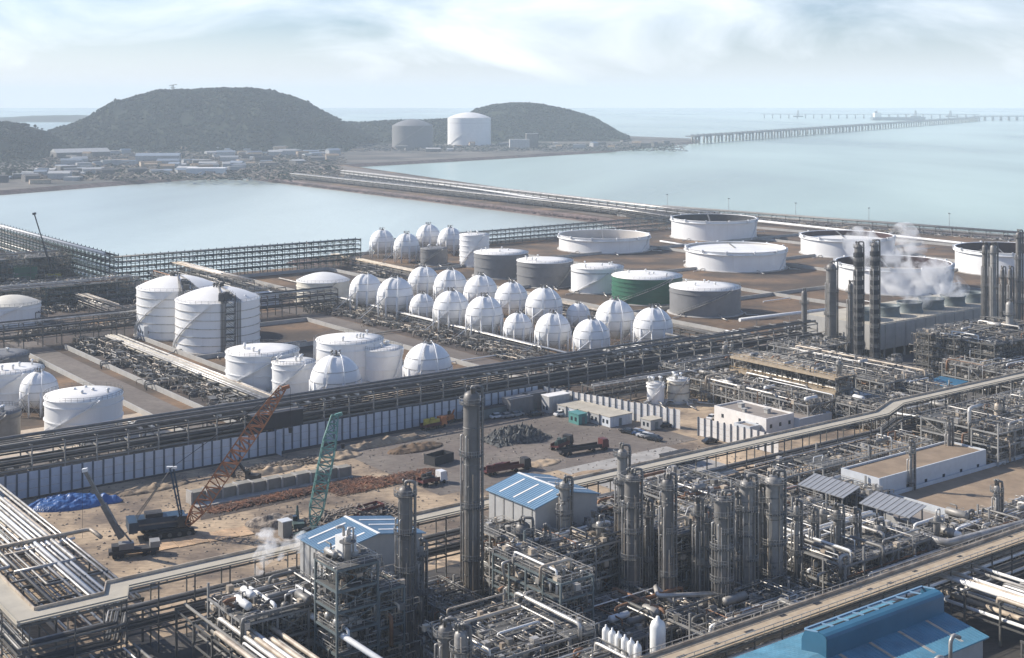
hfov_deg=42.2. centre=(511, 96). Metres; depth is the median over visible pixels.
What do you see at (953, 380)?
blue tarp roof
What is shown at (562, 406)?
site office
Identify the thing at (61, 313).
ground
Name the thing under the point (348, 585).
steel tower
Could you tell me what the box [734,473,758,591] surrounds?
distillation tower
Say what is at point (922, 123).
pier
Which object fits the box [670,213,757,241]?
storage tank
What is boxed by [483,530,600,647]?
process structure
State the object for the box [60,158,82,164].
building
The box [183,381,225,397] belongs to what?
valve manifold
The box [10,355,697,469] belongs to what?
road
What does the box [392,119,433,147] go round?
gas tank
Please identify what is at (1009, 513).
process structure
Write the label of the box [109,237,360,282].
pipe rack
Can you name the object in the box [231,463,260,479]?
excavator
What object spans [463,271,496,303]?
sphere tank
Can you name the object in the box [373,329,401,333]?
ground pipe
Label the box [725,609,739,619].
horizontal drum
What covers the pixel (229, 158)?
building
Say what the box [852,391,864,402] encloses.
horizontal drum
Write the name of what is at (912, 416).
pipeline
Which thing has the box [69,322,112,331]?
valve manifold
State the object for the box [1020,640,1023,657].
pipe rack
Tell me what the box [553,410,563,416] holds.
parked car
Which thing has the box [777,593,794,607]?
horizontal drum
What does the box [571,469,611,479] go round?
spoil heap
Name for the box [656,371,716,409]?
storage tank
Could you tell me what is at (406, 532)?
distillation tower
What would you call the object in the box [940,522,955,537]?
horizontal drum
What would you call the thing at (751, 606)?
horizontal drum
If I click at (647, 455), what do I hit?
concrete pad
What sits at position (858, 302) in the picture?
distillation tower
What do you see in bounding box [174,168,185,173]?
building
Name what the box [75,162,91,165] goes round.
building
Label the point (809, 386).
edge walkway
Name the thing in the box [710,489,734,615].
distillation tower
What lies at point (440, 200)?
shore rocks
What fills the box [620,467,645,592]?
distillation tower
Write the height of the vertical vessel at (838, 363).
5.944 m
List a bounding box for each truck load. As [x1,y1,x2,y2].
[421,471,435,480]
[423,417,439,424]
[486,461,509,469]
[555,437,566,445]
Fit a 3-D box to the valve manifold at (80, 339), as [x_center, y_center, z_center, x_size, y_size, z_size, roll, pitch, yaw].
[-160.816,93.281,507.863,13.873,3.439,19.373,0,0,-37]
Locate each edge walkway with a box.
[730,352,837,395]
[730,366,837,394]
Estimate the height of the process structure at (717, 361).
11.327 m
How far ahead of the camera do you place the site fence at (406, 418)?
373.00 m
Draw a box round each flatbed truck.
[417,469,447,486]
[420,415,447,430]
[484,456,531,476]
[550,433,573,449]
[556,437,608,456]
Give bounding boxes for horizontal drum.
[234,590,251,612]
[240,580,255,601]
[266,583,294,598]
[294,584,312,606]
[323,541,338,559]
[324,611,351,620]
[333,613,357,628]
[547,530,569,544]
[601,590,620,607]
[606,498,616,510]
[608,606,629,624]
[626,607,650,626]
[642,598,659,617]
[668,357,676,364]
[691,478,705,492]
[699,367,709,375]
[720,376,732,383]
[722,587,747,606]
[725,373,735,382]
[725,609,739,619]
[742,600,760,612]
[764,381,774,390]
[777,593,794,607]
[783,358,793,365]
[799,577,817,587]
[804,392,817,401]
[816,363,825,371]
[823,365,832,372]
[830,471,840,479]
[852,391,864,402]
[857,355,867,364]
[874,434,888,444]
[913,378,924,387]
[929,398,944,407]
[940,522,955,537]
[945,503,968,518]
[948,524,961,536]
[961,324,970,331]
[987,319,1000,326]
[1016,504,1023,513]
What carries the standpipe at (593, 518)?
on the process pipework at (1010, 648)
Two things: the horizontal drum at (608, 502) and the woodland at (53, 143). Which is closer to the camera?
the horizontal drum at (608, 502)
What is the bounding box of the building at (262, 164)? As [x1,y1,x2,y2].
[258,162,276,166]
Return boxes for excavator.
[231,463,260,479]
[292,505,304,530]
[443,406,458,423]
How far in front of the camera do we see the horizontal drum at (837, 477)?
300.81 m
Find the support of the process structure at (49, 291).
on the ground at (61, 313)
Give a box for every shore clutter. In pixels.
[32,150,346,180]
[349,143,687,151]
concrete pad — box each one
[0,413,172,458]
[352,376,498,402]
[559,446,725,489]
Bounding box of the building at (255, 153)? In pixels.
[248,152,262,155]
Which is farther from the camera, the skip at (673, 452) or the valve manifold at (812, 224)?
the valve manifold at (812, 224)
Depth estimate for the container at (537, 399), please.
402.02 m
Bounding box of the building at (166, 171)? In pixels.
[164,169,172,174]
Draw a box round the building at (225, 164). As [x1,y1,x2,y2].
[222,162,229,166]
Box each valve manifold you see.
[0,459,23,470]
[1,331,39,342]
[2,276,29,282]
[24,325,68,332]
[35,271,63,279]
[41,305,54,314]
[49,443,108,461]
[52,302,84,312]
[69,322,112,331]
[73,335,108,346]
[75,337,122,354]
[79,297,118,307]
[86,340,129,355]
[98,347,141,360]
[100,355,151,368]
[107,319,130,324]
[111,295,135,303]
[117,434,151,450]
[124,354,160,369]
[133,360,176,376]
[135,365,190,384]
[144,371,203,389]
[170,380,212,395]
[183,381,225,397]
[189,386,255,405]
[207,396,257,405]
[263,284,285,290]
[292,300,341,309]
[304,302,347,312]
[327,308,358,315]
[343,308,376,318]
[352,266,370,271]
[357,315,395,327]
[360,268,398,277]
[380,320,405,328]
[399,321,437,335]
[409,326,453,338]
[434,334,468,344]
[455,334,501,351]
[476,343,513,356]
[490,346,531,359]
[503,351,538,359]
[551,364,578,369]
[575,377,610,383]
[636,346,680,356]
[662,343,697,351]
[679,339,721,354]
[797,222,819,225]
[842,225,859,229]
[865,353,887,360]
[882,229,908,233]
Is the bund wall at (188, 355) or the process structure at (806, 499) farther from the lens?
the bund wall at (188, 355)
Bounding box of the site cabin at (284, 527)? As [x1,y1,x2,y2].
[277,517,292,537]
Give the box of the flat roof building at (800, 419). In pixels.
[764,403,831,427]
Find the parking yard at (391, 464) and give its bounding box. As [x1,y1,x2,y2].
[329,409,697,495]
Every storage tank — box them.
[0,345,30,363]
[0,359,44,408]
[0,401,24,442]
[42,382,132,445]
[222,339,299,392]
[270,353,315,395]
[313,329,383,382]
[363,340,403,382]
[414,244,459,266]
[454,230,489,267]
[468,246,528,279]
[516,254,573,289]
[557,228,661,255]
[566,260,623,296]
[609,268,682,306]
[633,376,693,408]
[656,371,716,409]
[667,278,758,320]
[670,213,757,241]
[684,240,799,273]
[799,229,897,258]
[833,254,962,296]
[952,241,1021,278]
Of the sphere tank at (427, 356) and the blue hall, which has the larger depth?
the sphere tank at (427, 356)
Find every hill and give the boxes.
[0,126,79,161]
[55,91,372,152]
[355,121,498,143]
[479,106,631,140]
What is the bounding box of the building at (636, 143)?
[632,141,641,145]
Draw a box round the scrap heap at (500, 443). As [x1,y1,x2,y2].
[480,424,551,447]
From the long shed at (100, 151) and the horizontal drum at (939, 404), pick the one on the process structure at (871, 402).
the horizontal drum at (939, 404)
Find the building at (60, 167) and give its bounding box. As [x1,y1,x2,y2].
[55,165,76,170]
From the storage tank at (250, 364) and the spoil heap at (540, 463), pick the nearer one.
the spoil heap at (540, 463)
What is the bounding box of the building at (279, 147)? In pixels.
[273,146,287,149]
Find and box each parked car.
[489,412,501,418]
[500,412,511,418]
[511,410,524,417]
[527,410,543,416]
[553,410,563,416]
[619,427,632,434]
[631,429,645,434]
[636,431,647,436]
[640,432,654,437]
[645,434,662,441]
[660,421,671,427]
[701,436,718,443]
[706,413,713,419]
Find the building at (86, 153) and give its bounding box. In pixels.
[82,152,91,156]
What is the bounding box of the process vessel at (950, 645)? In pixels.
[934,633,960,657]
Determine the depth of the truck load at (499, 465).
333.04 m
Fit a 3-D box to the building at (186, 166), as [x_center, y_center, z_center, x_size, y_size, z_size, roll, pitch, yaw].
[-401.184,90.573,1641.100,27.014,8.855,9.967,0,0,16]
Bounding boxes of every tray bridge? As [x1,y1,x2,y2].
[0,370,1023,657]
[623,522,1023,657]
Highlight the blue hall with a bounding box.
[733,585,988,657]
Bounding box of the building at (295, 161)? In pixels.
[289,159,305,164]
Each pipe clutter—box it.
[312,175,674,217]
[326,175,678,219]
[661,211,1021,241]
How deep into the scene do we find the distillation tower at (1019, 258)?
502.70 m
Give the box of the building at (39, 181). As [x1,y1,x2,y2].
[29,179,51,183]
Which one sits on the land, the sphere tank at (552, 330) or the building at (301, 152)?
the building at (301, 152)
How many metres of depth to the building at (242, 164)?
1745.91 m
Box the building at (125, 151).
[120,148,130,153]
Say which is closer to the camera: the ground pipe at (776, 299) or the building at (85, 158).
the ground pipe at (776, 299)
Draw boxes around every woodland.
[0,120,82,159]
[47,86,373,150]
[345,118,499,142]
[471,101,629,140]
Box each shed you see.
[50,148,87,157]
[85,148,110,157]
[135,153,180,160]
[296,515,425,624]
[485,472,600,547]
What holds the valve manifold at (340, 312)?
on the alley ground at (50, 342)
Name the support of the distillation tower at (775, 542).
on the process pipework at (1010, 648)
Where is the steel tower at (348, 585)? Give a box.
[309,543,390,657]
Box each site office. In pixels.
[541,391,569,413]
[557,400,586,416]
[567,402,597,416]
[568,410,587,424]
[578,405,609,421]
[589,407,619,424]
[600,410,632,427]
[641,415,662,430]
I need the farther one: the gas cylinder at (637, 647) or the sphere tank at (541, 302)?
the sphere tank at (541, 302)
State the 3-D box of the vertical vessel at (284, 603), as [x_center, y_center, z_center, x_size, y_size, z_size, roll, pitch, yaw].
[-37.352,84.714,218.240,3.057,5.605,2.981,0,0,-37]
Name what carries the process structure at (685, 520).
on the process pipework at (1010, 648)
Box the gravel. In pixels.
[595,388,936,469]
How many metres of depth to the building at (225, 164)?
1735.39 m
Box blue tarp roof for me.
[924,376,968,386]
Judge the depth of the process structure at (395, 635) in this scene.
216.60 m
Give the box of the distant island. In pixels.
[0,115,88,121]
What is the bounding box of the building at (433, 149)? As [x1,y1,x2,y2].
[426,148,440,151]
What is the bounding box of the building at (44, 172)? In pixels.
[33,170,47,174]
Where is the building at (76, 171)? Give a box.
[64,170,80,174]
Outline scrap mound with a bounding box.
[485,422,546,443]
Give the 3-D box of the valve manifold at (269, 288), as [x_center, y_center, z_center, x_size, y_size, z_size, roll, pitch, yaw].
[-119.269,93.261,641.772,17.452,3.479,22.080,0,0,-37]
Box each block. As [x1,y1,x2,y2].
[509,139,529,148]
[525,133,538,147]
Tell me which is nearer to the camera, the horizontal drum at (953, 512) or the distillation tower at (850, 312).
the horizontal drum at (953, 512)
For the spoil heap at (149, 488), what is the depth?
319.05 m
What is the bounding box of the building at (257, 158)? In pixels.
[253,156,272,161]
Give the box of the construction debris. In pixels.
[289,501,397,537]
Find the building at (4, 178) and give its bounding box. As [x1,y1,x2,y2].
[0,175,8,182]
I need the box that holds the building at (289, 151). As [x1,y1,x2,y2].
[278,149,296,154]
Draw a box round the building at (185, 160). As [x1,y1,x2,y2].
[181,159,192,163]
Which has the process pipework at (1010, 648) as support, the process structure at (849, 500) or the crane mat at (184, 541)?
the process structure at (849, 500)
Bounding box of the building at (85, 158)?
[70,156,87,161]
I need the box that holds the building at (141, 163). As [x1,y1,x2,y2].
[139,161,161,165]
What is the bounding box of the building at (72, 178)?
[63,176,82,180]
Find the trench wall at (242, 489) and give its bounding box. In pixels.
[186,464,352,507]
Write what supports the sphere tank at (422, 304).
on the alley ground at (451, 345)
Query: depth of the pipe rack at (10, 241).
712.96 m
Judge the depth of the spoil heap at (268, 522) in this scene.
292.40 m
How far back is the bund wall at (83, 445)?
350.78 m
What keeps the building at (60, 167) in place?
on the land
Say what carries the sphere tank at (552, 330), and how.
on the alley ground at (451, 345)
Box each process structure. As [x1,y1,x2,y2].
[0,248,78,280]
[0,273,145,307]
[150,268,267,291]
[199,569,331,657]
[362,563,421,657]
[415,588,600,657]
[424,574,488,625]
[480,515,540,596]
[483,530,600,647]
[509,516,639,602]
[534,637,632,657]
[585,578,717,654]
[597,493,674,578]
[638,464,763,570]
[639,504,734,598]
[652,348,761,385]
[660,575,828,657]
[689,367,844,418]
[708,590,829,655]
[731,350,857,415]
[734,474,824,524]
[744,422,932,498]
[758,345,939,394]
[767,331,866,356]
[783,493,938,593]
[803,471,893,525]
[833,383,949,438]
[889,508,1015,584]
[896,377,966,403]
[911,316,1023,375]
[911,390,1023,466]
[934,353,1023,394]
[977,495,1023,555]
[995,387,1023,401]
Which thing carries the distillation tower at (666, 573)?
on the process pipework at (1010, 648)
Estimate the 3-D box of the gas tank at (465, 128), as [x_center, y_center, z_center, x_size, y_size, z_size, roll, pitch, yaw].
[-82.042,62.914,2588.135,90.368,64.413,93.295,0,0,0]
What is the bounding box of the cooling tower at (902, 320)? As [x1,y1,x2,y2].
[807,290,996,357]
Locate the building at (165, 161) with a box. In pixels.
[157,159,179,163]
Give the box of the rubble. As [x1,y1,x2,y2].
[3,410,749,624]
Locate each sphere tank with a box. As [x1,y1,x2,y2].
[12,367,58,417]
[309,349,361,408]
[335,270,381,311]
[359,227,393,257]
[360,274,413,320]
[382,231,419,262]
[401,291,433,322]
[403,338,452,393]
[407,263,437,296]
[416,222,439,247]
[424,287,469,332]
[432,266,466,301]
[437,225,459,255]
[454,292,502,340]
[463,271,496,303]
[493,310,532,345]
[494,279,527,317]
[523,309,571,355]
[525,284,562,331]
[566,301,589,331]
[572,315,609,361]
[595,296,635,346]
[633,303,672,352]
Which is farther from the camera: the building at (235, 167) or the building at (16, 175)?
the building at (235, 167)
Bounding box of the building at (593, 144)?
[589,141,597,146]
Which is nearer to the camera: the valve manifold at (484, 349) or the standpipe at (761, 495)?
the standpipe at (761, 495)
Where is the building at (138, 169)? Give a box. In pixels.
[125,167,147,172]
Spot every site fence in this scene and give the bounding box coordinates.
[0,430,281,499]
[274,386,537,450]
[542,386,679,428]
[697,417,778,452]
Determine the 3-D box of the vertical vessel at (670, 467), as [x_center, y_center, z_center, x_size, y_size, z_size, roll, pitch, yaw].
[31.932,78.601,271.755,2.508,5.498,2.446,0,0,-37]
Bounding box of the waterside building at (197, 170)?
[186,167,226,174]
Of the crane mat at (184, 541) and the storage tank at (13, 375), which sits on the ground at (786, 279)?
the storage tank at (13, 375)
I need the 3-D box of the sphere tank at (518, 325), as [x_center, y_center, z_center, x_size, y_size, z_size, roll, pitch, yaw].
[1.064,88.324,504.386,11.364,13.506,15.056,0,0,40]
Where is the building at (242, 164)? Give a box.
[230,163,245,167]
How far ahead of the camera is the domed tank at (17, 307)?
546.90 m
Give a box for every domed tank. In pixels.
[0,295,44,328]
[133,271,215,341]
[169,282,261,358]
[295,272,349,303]
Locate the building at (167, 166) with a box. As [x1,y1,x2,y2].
[160,164,174,169]
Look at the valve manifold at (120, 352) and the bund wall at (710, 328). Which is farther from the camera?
the bund wall at (710, 328)
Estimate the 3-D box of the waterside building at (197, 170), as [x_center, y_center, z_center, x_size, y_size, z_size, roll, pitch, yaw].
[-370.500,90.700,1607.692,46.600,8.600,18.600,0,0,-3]
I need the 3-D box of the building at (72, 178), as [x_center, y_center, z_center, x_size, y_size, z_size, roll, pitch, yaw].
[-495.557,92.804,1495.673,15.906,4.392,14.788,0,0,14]
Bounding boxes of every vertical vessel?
[281,593,292,629]
[339,527,355,561]
[592,514,606,536]
[662,466,673,477]
[720,341,728,354]
[819,502,828,524]
[833,355,843,375]
[857,484,867,508]
[929,508,943,536]
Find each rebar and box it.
[205,475,375,513]
[329,468,440,495]
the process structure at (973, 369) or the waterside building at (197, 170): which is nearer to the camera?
the process structure at (973, 369)
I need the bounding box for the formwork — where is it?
[220,455,323,477]
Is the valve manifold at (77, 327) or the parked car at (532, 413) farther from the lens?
the valve manifold at (77, 327)
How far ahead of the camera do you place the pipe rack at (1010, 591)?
234.67 m
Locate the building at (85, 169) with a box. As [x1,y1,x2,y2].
[82,167,103,173]
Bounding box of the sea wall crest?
[669,212,1015,239]
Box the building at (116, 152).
[110,150,119,154]
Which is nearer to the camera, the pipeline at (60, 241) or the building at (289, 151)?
the pipeline at (60, 241)
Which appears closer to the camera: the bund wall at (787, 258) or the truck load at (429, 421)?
the truck load at (429, 421)
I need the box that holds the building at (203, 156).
[190,155,206,157]
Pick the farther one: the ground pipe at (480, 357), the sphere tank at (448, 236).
the sphere tank at (448, 236)
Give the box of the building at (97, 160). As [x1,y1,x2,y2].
[89,159,101,161]
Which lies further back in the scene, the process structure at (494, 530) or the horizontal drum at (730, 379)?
the horizontal drum at (730, 379)
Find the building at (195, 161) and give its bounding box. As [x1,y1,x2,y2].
[192,160,211,162]
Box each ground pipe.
[285,340,306,343]
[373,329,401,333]
[451,353,505,361]
[763,297,789,302]
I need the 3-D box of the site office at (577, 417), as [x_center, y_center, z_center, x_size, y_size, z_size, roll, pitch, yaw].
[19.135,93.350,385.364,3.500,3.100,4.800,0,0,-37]
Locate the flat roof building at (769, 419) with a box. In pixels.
[714,400,793,432]
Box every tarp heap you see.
[28,492,100,512]
[101,493,121,503]
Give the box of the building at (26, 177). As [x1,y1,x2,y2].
[21,173,39,181]
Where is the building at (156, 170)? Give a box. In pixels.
[149,169,163,172]
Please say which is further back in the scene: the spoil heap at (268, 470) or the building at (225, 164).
the building at (225, 164)
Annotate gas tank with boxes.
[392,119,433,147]
[447,112,490,145]
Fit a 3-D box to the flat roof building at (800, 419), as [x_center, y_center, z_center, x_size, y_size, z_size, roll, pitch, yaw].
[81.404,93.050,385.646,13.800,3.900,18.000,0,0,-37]
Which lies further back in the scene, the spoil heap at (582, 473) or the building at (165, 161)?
the building at (165, 161)
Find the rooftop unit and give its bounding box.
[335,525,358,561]
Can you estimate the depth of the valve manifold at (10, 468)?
333.45 m
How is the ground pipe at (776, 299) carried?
on the ground at (786, 279)
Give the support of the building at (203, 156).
on the land
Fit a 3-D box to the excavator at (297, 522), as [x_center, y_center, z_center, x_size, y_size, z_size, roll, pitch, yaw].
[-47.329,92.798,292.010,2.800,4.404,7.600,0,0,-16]
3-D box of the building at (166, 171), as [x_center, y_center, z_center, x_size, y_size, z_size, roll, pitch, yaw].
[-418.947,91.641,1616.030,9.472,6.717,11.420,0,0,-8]
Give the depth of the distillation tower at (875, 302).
448.43 m
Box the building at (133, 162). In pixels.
[121,160,138,164]
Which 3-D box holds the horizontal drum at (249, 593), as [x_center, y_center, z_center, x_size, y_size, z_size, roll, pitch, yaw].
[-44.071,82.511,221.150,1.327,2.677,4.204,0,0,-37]
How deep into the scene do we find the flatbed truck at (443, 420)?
378.85 m
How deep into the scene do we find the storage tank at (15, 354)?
464.63 m
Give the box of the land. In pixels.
[0,136,697,194]
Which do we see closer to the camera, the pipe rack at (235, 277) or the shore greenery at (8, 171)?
the pipe rack at (235, 277)
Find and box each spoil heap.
[113,481,188,496]
[239,464,301,477]
[245,513,292,529]
[312,450,362,462]
[336,432,432,451]
[387,441,442,454]
[530,459,560,467]
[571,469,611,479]
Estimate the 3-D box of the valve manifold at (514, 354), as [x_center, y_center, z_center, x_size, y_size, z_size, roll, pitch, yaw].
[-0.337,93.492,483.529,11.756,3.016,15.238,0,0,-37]
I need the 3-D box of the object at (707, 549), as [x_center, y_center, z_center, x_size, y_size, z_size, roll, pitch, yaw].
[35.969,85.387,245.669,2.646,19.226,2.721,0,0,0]
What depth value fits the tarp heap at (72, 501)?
305.54 m
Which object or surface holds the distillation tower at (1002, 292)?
on the rack at (908, 358)
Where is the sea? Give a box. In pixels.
[0,108,1023,234]
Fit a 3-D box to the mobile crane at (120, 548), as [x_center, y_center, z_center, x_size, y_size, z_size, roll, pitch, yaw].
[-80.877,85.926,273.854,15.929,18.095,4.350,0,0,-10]
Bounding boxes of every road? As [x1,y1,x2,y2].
[0,331,211,428]
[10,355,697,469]
[274,302,539,375]
[296,165,643,216]
[351,263,768,345]
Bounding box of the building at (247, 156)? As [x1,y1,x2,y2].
[242,154,261,158]
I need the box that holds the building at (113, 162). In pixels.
[100,160,120,165]
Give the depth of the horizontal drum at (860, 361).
422.12 m
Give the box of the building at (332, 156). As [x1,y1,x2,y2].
[325,154,338,159]
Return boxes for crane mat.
[139,543,162,552]
[160,539,177,549]
[171,536,193,547]
[185,533,208,543]
[201,531,224,541]
[216,528,238,538]
[231,526,253,536]
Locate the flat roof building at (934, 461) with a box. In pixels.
[841,441,985,518]
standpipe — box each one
[417,537,427,633]
[496,535,509,593]
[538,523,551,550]
[587,510,598,530]
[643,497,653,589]
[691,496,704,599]
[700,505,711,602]
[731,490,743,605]
[755,482,765,595]
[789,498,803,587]
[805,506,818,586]
[849,506,861,559]
[905,440,915,490]
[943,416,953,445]
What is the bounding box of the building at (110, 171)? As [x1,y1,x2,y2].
[101,168,114,174]
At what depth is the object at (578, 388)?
361.64 m
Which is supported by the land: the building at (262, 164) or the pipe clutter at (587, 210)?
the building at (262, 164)
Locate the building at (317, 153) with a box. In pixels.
[309,152,321,155]
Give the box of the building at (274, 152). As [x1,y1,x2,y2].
[268,150,282,155]
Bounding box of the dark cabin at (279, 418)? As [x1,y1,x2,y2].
[246,406,304,449]
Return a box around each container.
[462,403,506,419]
[502,393,532,416]
[519,389,546,409]
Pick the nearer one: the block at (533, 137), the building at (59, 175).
the building at (59, 175)
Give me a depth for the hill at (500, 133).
2867.87 m
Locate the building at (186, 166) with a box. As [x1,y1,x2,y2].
[177,166,197,167]
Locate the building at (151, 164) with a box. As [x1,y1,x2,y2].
[144,163,157,166]
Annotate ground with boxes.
[0,165,1021,639]
[0,249,135,323]
[0,309,344,349]
[0,409,808,657]
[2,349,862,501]
[33,320,249,420]
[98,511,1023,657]
[201,492,321,519]
[247,282,579,371]
[296,264,744,352]
[787,444,926,504]
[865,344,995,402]
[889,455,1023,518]
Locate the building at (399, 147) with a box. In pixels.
[396,146,407,148]
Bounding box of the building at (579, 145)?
[573,144,585,147]
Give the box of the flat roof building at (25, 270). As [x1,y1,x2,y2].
[8,265,36,279]
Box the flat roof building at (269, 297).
[252,291,278,305]
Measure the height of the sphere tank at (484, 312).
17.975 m
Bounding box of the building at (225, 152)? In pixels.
[216,150,235,155]
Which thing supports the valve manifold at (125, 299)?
on the ground at (61, 313)
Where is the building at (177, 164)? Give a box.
[168,162,180,167]
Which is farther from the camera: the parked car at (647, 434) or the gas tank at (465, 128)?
the gas tank at (465, 128)
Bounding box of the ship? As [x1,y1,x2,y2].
[870,111,925,119]
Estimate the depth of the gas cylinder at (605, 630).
207.02 m
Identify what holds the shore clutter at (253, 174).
on the land
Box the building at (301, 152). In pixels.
[296,151,308,156]
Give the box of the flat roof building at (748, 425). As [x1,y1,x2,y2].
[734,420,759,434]
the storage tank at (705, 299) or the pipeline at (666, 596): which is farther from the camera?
the storage tank at (705, 299)
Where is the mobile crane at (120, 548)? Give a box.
[82,467,159,558]
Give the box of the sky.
[0,0,1023,107]
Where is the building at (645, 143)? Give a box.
[641,142,650,145]
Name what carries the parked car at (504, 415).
on the parking yard at (391, 464)
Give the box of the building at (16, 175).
[12,173,38,178]
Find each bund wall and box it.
[2,430,178,458]
[29,353,183,430]
[64,344,235,422]
[142,336,328,406]
[196,341,313,358]
[240,267,327,276]
[250,279,594,364]
[260,317,305,325]
[306,317,516,377]
[328,267,702,346]
[343,228,657,255]
[430,233,798,269]
[489,248,847,306]
[496,285,765,338]
[522,242,921,287]
[617,214,954,245]
[633,268,957,312]
[650,245,1021,296]
[668,227,954,261]
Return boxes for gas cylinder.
[602,624,609,646]
[608,628,615,649]
[615,631,621,651]
[621,634,628,655]
[627,638,634,657]
[633,641,641,657]
[650,616,665,651]
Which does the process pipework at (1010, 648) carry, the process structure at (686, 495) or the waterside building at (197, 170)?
the process structure at (686, 495)
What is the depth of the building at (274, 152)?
2096.95 m
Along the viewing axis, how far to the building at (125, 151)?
2180.96 m
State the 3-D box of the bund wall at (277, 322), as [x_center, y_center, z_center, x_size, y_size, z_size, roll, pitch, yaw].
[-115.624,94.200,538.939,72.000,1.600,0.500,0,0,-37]
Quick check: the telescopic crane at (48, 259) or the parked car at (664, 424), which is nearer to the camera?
the parked car at (664, 424)
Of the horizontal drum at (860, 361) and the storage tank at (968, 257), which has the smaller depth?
the horizontal drum at (860, 361)
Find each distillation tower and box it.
[394,479,418,648]
[433,616,457,657]
[449,621,472,657]
[458,385,483,612]
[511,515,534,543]
[555,474,573,530]
[613,442,630,575]
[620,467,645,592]
[657,471,677,608]
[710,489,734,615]
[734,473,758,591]
[760,469,786,596]
[799,287,808,334]
[824,260,838,349]
[829,502,844,583]
[846,280,852,353]
[853,241,864,357]
[870,239,880,360]
[871,517,885,535]
[888,353,902,364]
[980,242,989,318]
[988,242,998,321]
[990,479,1003,523]
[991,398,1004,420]
[999,266,1006,320]
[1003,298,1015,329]
[1006,266,1014,319]
[1013,229,1023,322]
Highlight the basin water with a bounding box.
[0,177,621,280]
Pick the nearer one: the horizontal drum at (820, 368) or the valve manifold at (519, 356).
the horizontal drum at (820, 368)
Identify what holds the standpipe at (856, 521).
on the process pipework at (1010, 648)
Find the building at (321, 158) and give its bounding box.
[311,156,325,160]
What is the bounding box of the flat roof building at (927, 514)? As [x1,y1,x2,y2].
[886,508,947,531]
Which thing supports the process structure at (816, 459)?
on the brown ground at (844, 466)
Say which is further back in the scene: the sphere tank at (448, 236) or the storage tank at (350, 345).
the sphere tank at (448, 236)
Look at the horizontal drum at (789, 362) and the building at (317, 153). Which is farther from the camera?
the building at (317, 153)
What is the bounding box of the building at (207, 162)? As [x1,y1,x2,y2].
[198,161,217,163]
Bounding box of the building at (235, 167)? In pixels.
[227,166,243,170]
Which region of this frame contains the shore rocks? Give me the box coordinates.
[270,180,598,219]
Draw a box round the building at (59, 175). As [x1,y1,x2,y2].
[48,171,72,179]
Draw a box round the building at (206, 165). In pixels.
[194,164,212,166]
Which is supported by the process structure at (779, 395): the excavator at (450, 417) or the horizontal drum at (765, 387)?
the horizontal drum at (765, 387)
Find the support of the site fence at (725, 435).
on the gravel
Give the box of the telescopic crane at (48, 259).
[32,212,61,276]
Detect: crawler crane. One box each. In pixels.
[126,385,291,541]
[294,412,344,538]
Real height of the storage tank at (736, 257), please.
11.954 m
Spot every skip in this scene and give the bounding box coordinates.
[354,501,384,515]
[424,450,453,466]
[659,448,694,466]
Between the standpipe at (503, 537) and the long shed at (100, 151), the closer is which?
the standpipe at (503, 537)
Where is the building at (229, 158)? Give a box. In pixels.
[220,155,238,161]
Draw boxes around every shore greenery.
[0,151,338,179]
[353,142,674,150]
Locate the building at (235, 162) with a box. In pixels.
[230,161,244,163]
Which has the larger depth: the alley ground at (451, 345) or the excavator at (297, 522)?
the alley ground at (451, 345)
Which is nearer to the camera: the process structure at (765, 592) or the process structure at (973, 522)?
the process structure at (765, 592)
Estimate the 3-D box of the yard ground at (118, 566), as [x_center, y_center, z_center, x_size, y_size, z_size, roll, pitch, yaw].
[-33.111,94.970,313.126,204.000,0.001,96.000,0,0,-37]
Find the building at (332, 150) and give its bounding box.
[325,148,340,153]
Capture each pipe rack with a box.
[0,224,118,278]
[0,286,337,348]
[0,319,817,482]
[0,484,157,650]
[35,310,47,322]
[64,291,129,319]
[78,643,151,657]
[103,334,303,410]
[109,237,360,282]
[168,261,254,291]
[174,597,318,657]
[289,173,673,222]
[330,253,753,350]
[331,295,596,366]
[340,170,719,213]
[392,216,670,248]
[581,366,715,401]
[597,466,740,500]
[662,205,1023,240]
[782,325,800,333]
[842,517,1023,605]
[843,389,884,402]
[930,562,1023,646]
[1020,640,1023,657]
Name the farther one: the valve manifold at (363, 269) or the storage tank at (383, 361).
the valve manifold at (363, 269)
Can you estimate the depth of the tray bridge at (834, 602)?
226.73 m
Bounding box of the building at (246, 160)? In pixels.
[236,159,249,161]
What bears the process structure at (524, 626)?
on the process pipework at (1010, 648)
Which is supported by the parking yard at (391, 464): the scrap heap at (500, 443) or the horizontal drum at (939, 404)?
the scrap heap at (500, 443)
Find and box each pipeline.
[0,225,104,254]
[0,528,102,580]
[288,611,382,657]
[367,174,644,213]
[653,584,719,604]
[660,240,686,244]
[738,308,838,324]
[758,220,965,243]
[889,519,1023,567]
[895,412,928,437]
[967,403,1023,441]
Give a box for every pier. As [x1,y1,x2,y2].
[685,116,980,143]
[764,114,978,118]
[974,116,1023,120]

